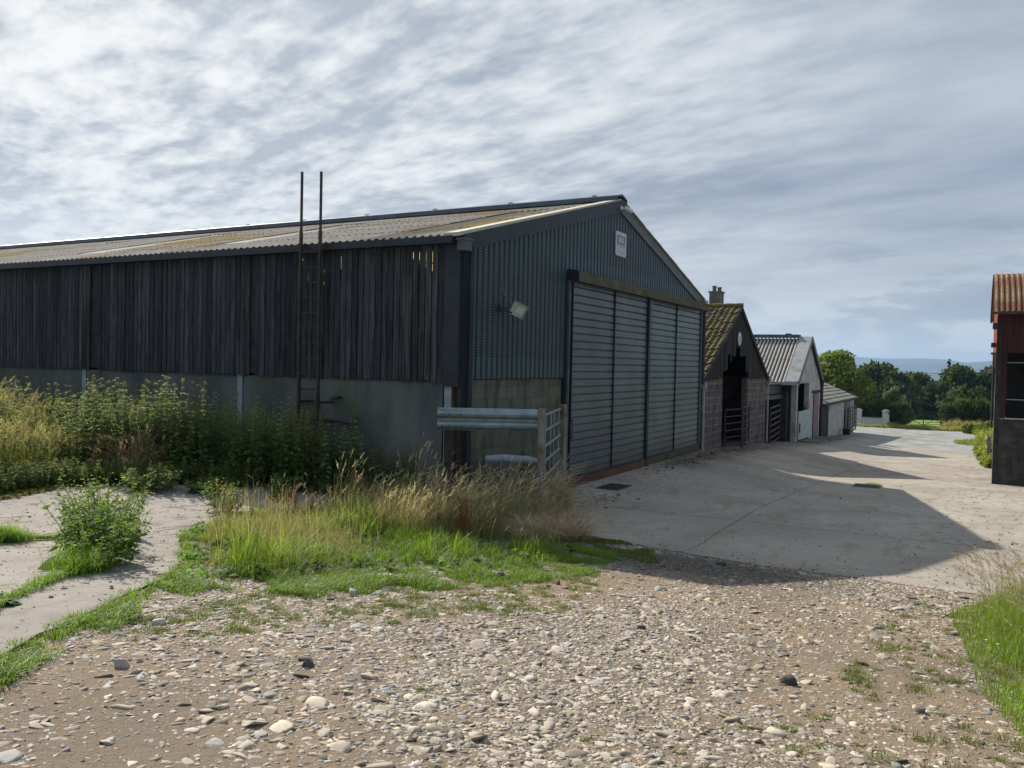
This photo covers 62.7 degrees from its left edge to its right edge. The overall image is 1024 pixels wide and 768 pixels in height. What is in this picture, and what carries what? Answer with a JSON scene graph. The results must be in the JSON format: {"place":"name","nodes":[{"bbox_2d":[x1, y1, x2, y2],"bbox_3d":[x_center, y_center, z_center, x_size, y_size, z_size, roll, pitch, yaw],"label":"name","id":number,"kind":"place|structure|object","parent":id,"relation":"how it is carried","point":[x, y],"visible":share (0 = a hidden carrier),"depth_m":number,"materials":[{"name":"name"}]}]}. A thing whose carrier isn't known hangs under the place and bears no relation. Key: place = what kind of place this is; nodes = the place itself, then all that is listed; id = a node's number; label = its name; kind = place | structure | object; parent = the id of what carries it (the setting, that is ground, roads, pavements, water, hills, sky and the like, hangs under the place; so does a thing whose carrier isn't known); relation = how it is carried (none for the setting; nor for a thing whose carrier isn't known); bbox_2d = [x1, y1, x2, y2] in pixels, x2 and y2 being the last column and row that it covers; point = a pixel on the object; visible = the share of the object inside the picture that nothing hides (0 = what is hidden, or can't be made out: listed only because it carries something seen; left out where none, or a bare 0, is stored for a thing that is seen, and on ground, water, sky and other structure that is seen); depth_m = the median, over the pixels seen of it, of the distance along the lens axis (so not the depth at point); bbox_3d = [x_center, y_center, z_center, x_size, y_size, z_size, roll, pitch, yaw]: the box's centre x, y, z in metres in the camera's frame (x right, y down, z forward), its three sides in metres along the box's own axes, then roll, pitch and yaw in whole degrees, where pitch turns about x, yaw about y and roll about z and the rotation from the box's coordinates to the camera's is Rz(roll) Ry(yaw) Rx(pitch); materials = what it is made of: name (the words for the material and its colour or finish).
{"place":"outdoors","nodes":[
{"label":"outdoors","id":0,"kind":"place"},
{"bbox_2d":[0,529,90,606],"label":"joint grass","id":1,"kind":"structure","parent":0,"point":[34,583],"depth_m":7.11,"materials":[{"name":"green plant"}]},
{"bbox_2d":[57,422,194,482],"bbox_3d":[-6.890,1.222,15.242,2.726,1.190,2.311,2,2,29],"label":"bush","id":2,"kind":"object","parent":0,"point":[138,453],"depth_m":14.81,"materials":[{"name":"plant"}]},
{"bbox_2d":[0,478,377,652],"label":"concrete pad","id":3,"kind":"object","parent":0,"point":[45,605],"visible":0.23,"depth_m":8.81,"materials":[{"name":"grey concrete"}]},
{"bbox_2d":[0,596,22,607],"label":"broad dock","id":4,"kind":"object","parent":3,"relation":"on","point":[12,601],"visible":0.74,"depth_m":6.25,"materials":[{"name":"green plant"}]},
{"bbox_2d":[25,383,35,450],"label":"nettle","id":5,"kind":"object","parent":3,"relation":"on","point":[29,407],"visible":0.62,"depth_m":15.38,"materials":[{"name":"green plant"}]},
{"bbox_2d":[0,482,72,498],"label":"moss","id":6,"kind":"object","parent":3,"relation":"on","point":[25,491],"visible":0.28,"depth_m":13.22,"materials":[{"name":"green plant"}]},
{"bbox_2d":[0,519,141,575],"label":"joint grass","id":7,"kind":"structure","parent":3,"relation":"on","point":[10,534],"depth_m":7.77,"materials":[{"name":"green plant"}]},
{"bbox_2d":[37,553,113,572],"bbox_3d":[-3.998,1.668,7.775,0.624,0.162,0.425,1,1,-4],"label":"broad dock","id":8,"kind":"object","parent":3,"relation":"on","point":[44,565],"visible":0.18,"depth_m":7.69,"materials":[{"name":"green plant"}]},
{"bbox_2d":[39,469,152,550],"bbox_3d":[-4.369,1.338,8.806,0.995,0.924,1.093,1,1,-8],"label":"ragwort","id":9,"kind":"object","parent":3,"relation":"on","point":[95,504],"visible":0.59,"depth_m":8.82,"materials":[{"name":"green plant"}]},
{"bbox_2d":[48,493,153,565],"bbox_3d":[-3.956,1.408,8.158,0.936,0.730,0.929,2,2,29],"label":"ragwort","id":10,"kind":"object","parent":3,"relation":"on","point":[116,538],"visible":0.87,"depth_m":8.19,"materials":[{"name":"green plant"}]},
{"bbox_2d":[52,475,149,533],"bbox_3d":[-4.858,1.439,9.884,1.030,0.715,1.078,0,2,-32],"label":"ragwort","id":11,"kind":"object","parent":3,"relation":"on","point":[134,500],"visible":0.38,"depth_m":9.94,"materials":[{"name":"green plant"}]},
{"bbox_2d":[0,487,229,647],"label":"pad grit","id":12,"kind":"object","parent":3,"relation":"on","point":[50,596],"visible":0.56,"depth_m":8.67,"materials":[{"name":"gravel"}]},
{"bbox_2d":[118,381,129,463],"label":"nettle","id":13,"kind":"object","parent":3,"relation":"on","point":[125,423],"visible":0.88,"depth_m":15.05,"materials":[{"name":"green plant"}]},
{"bbox_2d":[0,455,252,494],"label":"leafy weeds","id":14,"kind":"object","parent":3,"relation":"on","point":[42,475],"visible":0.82,"depth_m":14.27,"materials":[{"name":"green plant"}]},
{"bbox_2d":[119,460,183,492],"bbox_3d":[-5.918,1.540,13.805,0.974,0.560,0.927,1,2,-21],"label":"willowherb","id":15,"kind":"object","parent":3,"relation":"on","point":[167,478],"visible":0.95,"depth_m":13.72,"materials":[{"name":"green plant"}]},
{"bbox_2d":[161,378,173,460],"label":"nettle","id":16,"kind":"object","parent":3,"relation":"on","point":[167,409],"visible":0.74,"depth_m":15.23,"materials":[{"name":"green plant"}]},
{"bbox_2d":[170,388,178,462],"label":"nettle","id":17,"kind":"object","parent":3,"relation":"on","point":[175,403],"visible":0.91,"depth_m":15.01,"materials":[{"name":"green plant"}]},
{"bbox_2d":[0,505,375,670],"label":"edge fringe","id":18,"kind":"object","parent":3,"relation":"on","point":[185,565],"visible":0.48,"depth_m":6.73,"materials":[{"name":"green plant"}]},
{"bbox_2d":[196,389,209,479],"bbox_3d":[-5.495,0.948,14.925,0.242,1.750,0.221,0,2,-33],"label":"nettle","id":19,"kind":"object","parent":3,"relation":"on","point":[201,434],"visible":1,"depth_m":14.92,"materials":[{"name":"green plant"}]},
{"bbox_2d":[184,473,235,495],"bbox_3d":[-5.011,1.681,14.003,0.835,0.366,0.808,2,2,29],"label":"willowherb","id":20,"kind":"object","parent":3,"relation":"on","point":[198,486],"visible":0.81,"depth_m":13.93,"materials":[{"name":"green plant"}]},
{"bbox_2d":[202,481,245,513],"bbox_3d":[-4.288,1.648,12.586,0.684,0.557,0.681,1,2,-15],"label":"ragwort","id":21,"kind":"object","parent":3,"relation":"on","point":[214,503],"visible":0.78,"depth_m":12.50,"materials":[{"name":"green plant"}]},
{"bbox_2d":[228,391,240,472],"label":"nettle","id":22,"kind":"object","parent":3,"relation":"on","point":[231,448],"visible":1,"depth_m":14.96,"materials":[{"name":"green plant"}]},
{"bbox_2d":[253,389,264,488],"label":"nettle","id":23,"kind":"object","parent":3,"relation":"on","point":[260,467],"visible":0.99,"depth_m":15.01,"materials":[{"name":"green plant"}]},
{"bbox_2d":[264,473,299,500],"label":"ragwort","id":24,"kind":"object","parent":3,"relation":"on","point":[276,489],"visible":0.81,"depth_m":14.12,"materials":[{"name":"green plant"}]},
{"bbox_2d":[179,511,318,542],"bbox_3d":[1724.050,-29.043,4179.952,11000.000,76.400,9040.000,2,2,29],"label":"ground","id":25,"kind":"structure","parent":0,"point":[242,519],"depth_m":12.31,"materials":[{"name":"soil"}]},
{"bbox_2d":[0,376,99,475],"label":"tall weeds","id":26,"kind":"object","parent":25,"relation":"on","point":[8,451],"visible":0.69,"depth_m":14.99,"materials":[{"name":"green plant"}]},
{"bbox_2d":[0,375,426,500],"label":"nettle bed","id":27,"kind":"object","parent":25,"relation":"on","point":[309,460],"visible":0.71,"depth_m":15.51,"materials":[{"name":"green plant"}]},
{"bbox_2d":[286,489,298,513],"bbox_3d":[-3.410,1.841,13.014,0.227,0.422,0.280,2,2,29],"label":"seeding dock","id":28,"kind":"object","parent":25,"relation":"on","point":[295,499],"visible":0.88,"depth_m":13.01,"materials":[{"name":"plant"}]},
{"bbox_2d":[0,194,709,503],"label":"steel barn","id":29,"kind":"structure","parent":25,"relation":"on","point":[603,342],"depth_m":18.47,"materials":[{"name":"metal"}]},
{"bbox_2d":[296,171,333,452],"bbox_3d":[-3.822,-1.351,16.478,0.616,5.570,0.406,2,2,29],"label":"wall ladder","id":30,"kind":"object","parent":29,"relation":"attached to","point":[318,343],"depth_m":16.35,"materials":[{"name":"brown metal"}]},
{"bbox_2d":[290,415,357,424],"bbox_3d":[-3.716,0.679,16.557,1.731,0.168,0.060,2,2,29],"label":"wall pipe","id":31,"kind":"object","parent":29,"relation":"attached to","point":[341,421],"depth_m":16.34,"materials":[{"name":"metal"}]},
{"bbox_2d":[497,300,528,319],"bbox_3d":[0.023,-1.443,16.322,0.616,0.380,0.252,1,2,-23],"label":"floodlight","id":32,"kind":"object","parent":29,"relation":"attached to","point":[517,309],"visible":1,"depth_m":16.30,"materials":[{"name":"metal"}]},
{"bbox_2d":[567,282,615,486],"bbox_3d":[1.955,-0.014,20.204,0.125,4.700,2.560,2,2,29],"label":"sliding door","id":33,"kind":"structure","parent":29,"relation":"in","point":[593,308],"depth_m":20.14,"materials":[{"name":"metal"}]},
{"bbox_2d":[615,231,625,257],"bbox_3d":[2.814,-3.606,21.692,0.028,0.620,0.720,2,2,29],"label":"company sign","id":34,"kind":"object","parent":29,"relation":"attached to","point":[620,244],"visible":1,"depth_m":21.64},
{"bbox_2d":[612,291,648,474],"bbox_3d":[3.149,-0.044,22.400,0.095,4.700,2.440,2,2,29],"label":"sliding door","id":35,"kind":"structure","parent":29,"relation":"in","point":[632,311],"depth_m":22.40,"materials":[{"name":"metal"}]},
{"bbox_2d":[648,300,677,463],"bbox_3d":[4.391,-0.078,24.776,0.095,4.700,2.640,2,2,29],"label":"sliding door","id":36,"kind":"structure","parent":29,"relation":"in","point":[664,316],"depth_m":24.91,"materials":[{"name":"metal"}]},
{"bbox_2d":[674,305,701,456],"bbox_3d":[5.651,-0.108,27.061,0.095,4.700,2.580,2,2,29],"label":"sliding door","id":37,"kind":"structure","parent":29,"relation":"in","point":[689,319],"depth_m":27.09,"materials":[{"name":"metal"}]},
{"bbox_2d":[392,472,433,501],"bbox_3d":[-1.744,1.867,14.322,0.746,0.803,0.712,2,2,29],"label":"feathery weed","id":38,"kind":"object","parent":25,"relation":"on","point":[398,478],"visible":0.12,"depth_m":14.28,"materials":[{"name":"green plant"}]},
{"bbox_2d":[544,404,566,493],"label":"yard gate","id":39,"kind":"structure","parent":25,"relation":"on","point":[561,423],"depth_m":18.02,"materials":[{"name":"metal"}]},
{"bbox_2d":[708,286,724,303],"bbox_3d":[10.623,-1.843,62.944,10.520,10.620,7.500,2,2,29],"label":"chimney","id":40,"kind":"object","parent":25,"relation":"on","point":[715,296],"visible":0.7,"depth_m":59.62,"materials":[{"name":"concrete"}]},
{"bbox_2d":[821,359,979,373],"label":"overhead cable","id":41,"kind":"object","parent":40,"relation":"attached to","point":[907,371],"visible":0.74,"depth_m":100.53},
{"bbox_2d":[699,303,771,449],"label":"block shed","id":42,"kind":"structure","parent":25,"relation":"on","point":[736,376],"depth_m":33.83,"materials":[{"name":"concrete"}]},
{"bbox_2d":[724,405,749,446],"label":"double gate","id":43,"kind":"structure","parent":42,"relation":"attached to","point":[741,428],"depth_m":32.56,"materials":[{"name":"grey metal"}]},
{"bbox_2d":[765,383,787,441],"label":"lean to","id":44,"kind":"object","parent":25,"relation":"on","point":[775,388],"visible":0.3,"depth_m":43.44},
{"bbox_2d":[753,333,842,442],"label":"whitewashed shed","id":45,"kind":"structure","parent":25,"relation":"on","point":[793,368],"depth_m":46.41,"materials":[{"name":"grey paint"}]},
{"bbox_2d":[797,409,809,439],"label":"half door","id":46,"kind":"structure","parent":45,"relation":"in","point":[803,416],"depth_m":45.67,"materials":[{"name":"wood"}]},
{"bbox_2d":[813,393,818,437],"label":"pink door","id":47,"kind":"structure","parent":45,"relation":"in","point":[816,395],"depth_m":49.59,"materials":[{"name":"wood"}]},
{"bbox_2d":[818,381,858,435],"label":"slated shed","id":48,"kind":"structure","parent":25,"relation":"on","point":[838,402],"depth_m":58.03,"materials":[{"name":"paint"}]},
{"bbox_2d":[818,403,828,435],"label":"dark doors","id":49,"kind":"structure","parent":48,"relation":"in","point":[825,408],"depth_m":52.95,"materials":[{"name":"black wood"}]},
{"bbox_2d":[844,401,849,427],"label":"grey door","id":50,"kind":"structure","parent":48,"relation":"in","point":[846,404],"depth_m":61.25,"materials":[{"name":"grey metal"}]},
{"bbox_2d":[856,408,889,425],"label":"garden wall","id":51,"kind":"structure","parent":25,"relation":"on","point":[870,421],"depth_m":78.76,"materials":[{"name":"white paint"}]},
{"bbox_2d":[961,420,992,436],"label":"hedge bush","id":52,"kind":"object","parent":25,"relation":"on","point":[972,427],"visible":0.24,"depth_m":68.91,"materials":[{"name":"green plant"}]},
{"bbox_2d":[972,426,992,468],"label":"barnside weeds","id":53,"kind":"object","parent":25,"relation":"on","point":[979,448],"visible":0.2,"depth_m":40.39,"materials":[{"name":"green plant"}]},
{"bbox_2d":[985,434,990,457],"bbox_3d":[21.414,3.024,37.813,0.155,1.638,5.205,2,2,29],"label":"timber fence","id":54,"kind":"object","parent":25,"relation":"on","point":[988,440],"visible":0.59,"depth_m":35.65,"materials":[{"name":"grey wood"}]},
{"bbox_2d":[985,368,995,452],"bbox_3d":[17.787,1.355,31.246,0.405,4.550,0.255,2,2,29],"label":"lamp post","id":55,"kind":"object","parent":25,"relation":"on","point":[988,370],"visible":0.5,"depth_m":31.14,"materials":[{"name":"metal"}]},
{"bbox_2d":[990,273,1023,485],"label":"hay barn","id":56,"kind":"structure","parent":25,"relation":"on","point":[1007,315],"depth_m":25.75,"materials":[{"name":"red metal"}]},
{"bbox_2d":[485,454,536,463],"bbox_3d":[-0.002,1.339,14.997,0.960,0.169,0.156,1,1,-13],"label":"trough","id":57,"kind":"object","parent":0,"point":[504,458],"visible":0.9,"depth_m":14.94,"materials":[{"name":"grey metal"}]},
{"bbox_2d":[0,529,1023,767],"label":"gravel yard","id":58,"kind":"structure","parent":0,"point":[125,744],"depth_m":5.21,"materials":[{"name":"grey gravel"}]},
{"bbox_2d":[114,659,129,667],"bbox_3d":[-2.352,1.712,5.044,0.115,0.131,0.063,2,2,17],"label":"loose stone","id":59,"kind":"object","parent":58,"relation":"on","point":[121,663],"visible":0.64,"depth_m":5.02,"materials":[{"name":"grey stone"}]},
{"bbox_2d":[152,618,164,625],"bbox_3d":[-2.566,1.756,6.090,0.053,0.105,0.118,3,2,44],"label":"loose stone","id":60,"kind":"object","parent":58,"relation":"on","point":[159,620],"visible":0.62,"depth_m":6.08,"materials":[{"name":"grey stone"}]},
{"bbox_2d":[302,660,314,668],"bbox_3d":[-1.284,1.792,5.310,0.076,0.094,0.067,0,2,-43],"label":"loose stone","id":61,"kind":"object","parent":58,"relation":"on","point":[309,664],"visible":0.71,"depth_m":5.30,"materials":[{"name":"grey stone"}]},
{"bbox_2d":[0,538,620,689],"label":"short grass","id":62,"kind":"structure","parent":58,"relation":"on","point":[279,581],"depth_m":8.14,"materials":[{"name":"green plant"}]},
{"bbox_2d":[331,509,371,535],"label":"meadow plant","id":63,"kind":"object","parent":58,"relation":"on","point":[361,514],"visible":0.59,"depth_m":11.67,"materials":[{"name":"green plant"}]},
{"bbox_2d":[349,588,355,596],"bbox_3d":[-1.445,1.928,7.627,0.066,0.134,0.123,1,1,-4],"label":"loose stone","id":64,"kind":"object","parent":58,"relation":"on","point":[352,592],"visible":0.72,"depth_m":7.59,"materials":[{"name":"grey stone"}]},
{"bbox_2d":[426,502,444,537],"bbox_3d":[-1.104,1.950,11.868,0.313,0.534,0.224,1,1,-10],"label":"seeding dock","id":65,"kind":"object","parent":58,"relation":"on","point":[438,517],"visible":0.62,"depth_m":11.88,"materials":[{"name":"plant"}]},
{"bbox_2d":[317,432,595,540],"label":"tall seeding grass","id":66,"kind":"structure","parent":58,"relation":"on","point":[496,510],"depth_m":12.94,"materials":[{"name":"plant"}]},
{"bbox_2d":[453,495,471,539],"bbox_3d":[-0.697,1.915,11.922,0.291,0.659,0.316,2,2,29],"label":"seeding dock","id":67,"kind":"object","parent":58,"relation":"on","point":[461,513],"visible":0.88,"depth_m":11.87,"materials":[{"name":"plant"}]},
{"bbox_2d":[437,407,545,503],"bbox_3d":[-0.379,1.580,14.713,1.885,2.350,0.292,1,1,-2],"label":"crash barrier","id":68,"kind":"object","parent":58,"relation":"on","point":[449,420],"visible":0.84,"depth_m":14.61,"materials":[{"name":"metal"}]},
{"bbox_2d":[0,531,1023,767],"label":"gravel stones","id":69,"kind":"object","parent":58,"relation":"on","point":[537,748],"visible":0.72,"depth_m":5.37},
{"bbox_2d":[123,558,1023,767],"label":"weed tufts","id":70,"kind":"object","parent":58,"relation":"on","point":[394,605],"visible":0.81,"depth_m":6.79,"materials":[{"name":"green plant"}]},
{"bbox_2d":[587,538,661,562],"bbox_3d":[1.622,2.397,12.203,0.976,0.252,2.458,1,1,1],"label":"moss","id":71,"kind":"object","parent":58,"relation":"on","point":[645,554],"visible":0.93,"depth_m":12.06,"materials":[{"name":"green plant"}]},
{"bbox_2d":[780,674,797,685],"bbox_3d":[1.879,2.029,5.695,0.089,0.101,0.089,0,2,-29],"label":"loose stone","id":72,"kind":"object","parent":58,"relation":"on","point":[789,680],"visible":0.69,"depth_m":5.67,"materials":[{"name":"grey stone"}]},
{"bbox_2d":[913,705,925,713],"bbox_3d":[2.554,2.054,5.264,0.045,0.072,0.096,1,2,-26],"label":"loose stone","id":73,"kind":"object","parent":58,"relation":"on","point":[920,709],"visible":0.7,"depth_m":5.24,"materials":[{"name":"grey stone"}]},
{"bbox_2d":[935,541,1023,653],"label":"verge seed grass","id":74,"kind":"structure","parent":58,"relation":"on","point":[999,576],"depth_m":8.12,"materials":[{"name":"plant"}]},
{"bbox_2d":[0,0,1023,362],"label":"sky","id":75,"kind":"structure","parent":0,"point":[849,174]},
{"bbox_2d":[499,434,1023,595],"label":"concrete yard","id":76,"kind":"structure","parent":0,"point":[822,478],"depth_m":17.02,"materials":[{"name":"grey concrete"}]},
{"bbox_2d":[161,470,567,571],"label":"bank seed stems","id":77,"kind":"object","parent":76,"relation":"on","point":[287,520],"visible":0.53,"depth_m":10.97,"materials":[{"name":"plant"}]},
{"bbox_2d":[177,491,576,577],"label":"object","id":78,"kind":"object","parent":76,"relation":"on","point":[224,572],"visible":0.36,"depth_m":9.21,"materials":[{"name":"green plant"}]},
{"bbox_2d":[173,475,584,582],"label":"grass bank","id":79,"kind":"structure","parent":76,"relation":"on","point":[418,547],"depth_m":10.34,"materials":[{"name":"green plant"}]},
{"bbox_2d":[464,481,641,542],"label":"laid dry grass","id":80,"kind":"structure","parent":76,"relation":"on","point":[568,520],"depth_m":12.92,"materials":[{"name":"plant"}]},
{"bbox_2d":[574,493,639,508],"bbox_3d":[1.833,2.417,17.674,1.499,0.055,3.373,2,2,29],"label":"wall debris","id":81,"kind":"object","parent":76,"relation":"on","point":[618,494],"depth_m":17.70,"materials":[{"name":"stone"}]},
{"bbox_2d":[595,483,631,489],"bbox_3d":[2.355,2.376,19.422,0.560,0.016,0.900,2,2,29],"label":"drain grating","id":82,"kind":"object","parent":76,"relation":"on","point":[611,486],"visible":1,"depth_m":19.41,"materials":[{"name":"metal"}]},
{"bbox_2d":[630,448,735,476],"bbox_3d":[5.597,2.374,25.663,1.069,0.237,12.936,2,2,29],"label":"door debris","id":83,"kind":"object","parent":76,"relation":"on","point":[711,453],"depth_m":25.03,"materials":[{"name":"stone"}]},
{"bbox_2d":[698,446,776,455],"bbox_3d":[8.146,2.441,29.847,1.514,0.425,10.971,2,2,29],"label":"door debris","id":84,"kind":"object","parent":76,"relation":"on","point":[732,450],"depth_m":30.00,"materials":[{"name":"stone"}]},
{"bbox_2d":[508,460,1022,585],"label":"yard crumbs","id":85,"kind":"object","parent":76,"relation":"on","point":[820,546],"visible":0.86,"depth_m":13.35,"materials":[{"name":"gravel"}]},
{"bbox_2d":[768,404,780,442],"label":"pen gate","id":86,"kind":"structure","parent":76,"relation":"on","point":[774,424],"depth_m":40.16,"materials":[{"name":"grey metal"}]},
{"bbox_2d":[852,483,882,488],"bbox_3d":[9.645,2.790,22.830,0.700,0.016,1.000,2,2,29],"label":"drain grating","id":87,"kind":"object","parent":76,"relation":"on","point":[867,486],"visible":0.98,"depth_m":22.90,"materials":[{"name":"metal"}]},
{"bbox_2d":[841,424,976,451],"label":"gravel track","id":88,"kind":"structure","parent":0,"point":[922,439],"depth_m":61.85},
{"bbox_2d":[847,405,856,431],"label":"hinged gate","id":89,"kind":"structure","parent":88,"relation":"on","point":[854,414],"depth_m":63.18,"materials":[{"name":"grey metal"}]},
{"bbox_2d":[826,357,991,380],"bbox_3d":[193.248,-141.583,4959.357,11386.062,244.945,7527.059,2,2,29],"label":"hills","id":90,"kind":"structure","parent":0,"point":[932,367],"depth_m":5420.87,"materials":[{"name":"blue"}]},
{"bbox_2d":[858,422,971,431],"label":"grass","id":91,"kind":"structure","parent":0,"point":[916,426],"depth_m":75.56,"materials":[{"name":"green plant"}]},
{"bbox_2d":[898,418,942,425],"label":"field","id":92,"kind":"structure","parent":0,"point":[920,421],"depth_m":106.40,"materials":[{"name":"green plant"}]},
{"bbox_2d":[818,348,877,423],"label":"sycamore tree","id":93,"kind":"object","parent":92,"relation":"on","point":[841,374],"visible":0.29,"depth_m":81.48,"materials":[{"name":"green plant"}]},
{"bbox_2d":[853,399,873,420],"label":"hedge bush","id":94,"kind":"object","parent":92,"relation":"on","point":[863,407],"visible":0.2,"depth_m":80.58,"materials":[{"name":"green plant"}]},
{"bbox_2d":[859,395,908,424],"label":"hedge bush","id":95,"kind":"object","parent":92,"relation":"on","point":[897,409],"visible":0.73,"depth_m":79.18,"materials":[{"name":"green plant"}]},
{"bbox_2d":[858,359,923,418],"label":"broadleaf tree","id":96,"kind":"object","parent":92,"relation":"on","point":[883,378],"visible":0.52,"depth_m":131.70,"materials":[{"name":"green plant"}]},
{"bbox_2d":[882,385,915,424],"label":"willow bush","id":97,"kind":"object","parent":92,"relation":"on","point":[893,393],"visible":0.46,"depth_m":83.28,"materials":[{"name":"green plant"}]},
{"bbox_2d":[903,371,943,418],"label":"broadleaf tree","id":98,"kind":"object","parent":92,"relation":"on","point":[921,378],"visible":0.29,"depth_m":136.86,"materials":[{"name":"green plant"}]},
{"bbox_2d":[901,412,945,426],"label":"field gate","id":99,"kind":"structure","parent":92,"relation":"on","point":[923,417],"depth_m":78.33,"materials":[{"name":"metal"}]},
{"bbox_2d":[923,362,987,419],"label":"broadleaf tree","id":100,"kind":"object","parent":92,"relation":"on","point":[951,387],"visible":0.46,"depth_m":130.76,"materials":[{"name":"green plant"}]},
{"bbox_2d":[939,418,983,428],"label":"hedge foot grass","id":101,"kind":"structure","parent":92,"relation":"on","point":[956,423],"depth_m":76.39,"materials":[{"name":"green plant"}]},
{"bbox_2d":[938,395,993,425],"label":"hedge bush","id":102,"kind":"object","parent":92,"relation":"on","point":[963,409],"visible":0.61,"depth_m":78.66,"materials":[{"name":"green plant"}]},
{"bbox_2d":[957,365,994,412],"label":"broadleaf tree","id":103,"kind":"object","parent":92,"relation":"on","point":[982,387],"visible":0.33,"depth_m":126.46,"materials":[{"name":"green plant"}]},
{"bbox_2d":[954,439,974,445],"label":"trackside grass","id":104,"kind":"structure","parent":0,"point":[966,442],"depth_m":57.29,"materials":[{"name":"green plant"}]},
{"bbox_2d":[948,571,1023,735],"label":"verge grass","id":105,"kind":"structure","parent":0,"point":[986,628],"depth_m":7.09,"materials":[{"name":"green plant"}]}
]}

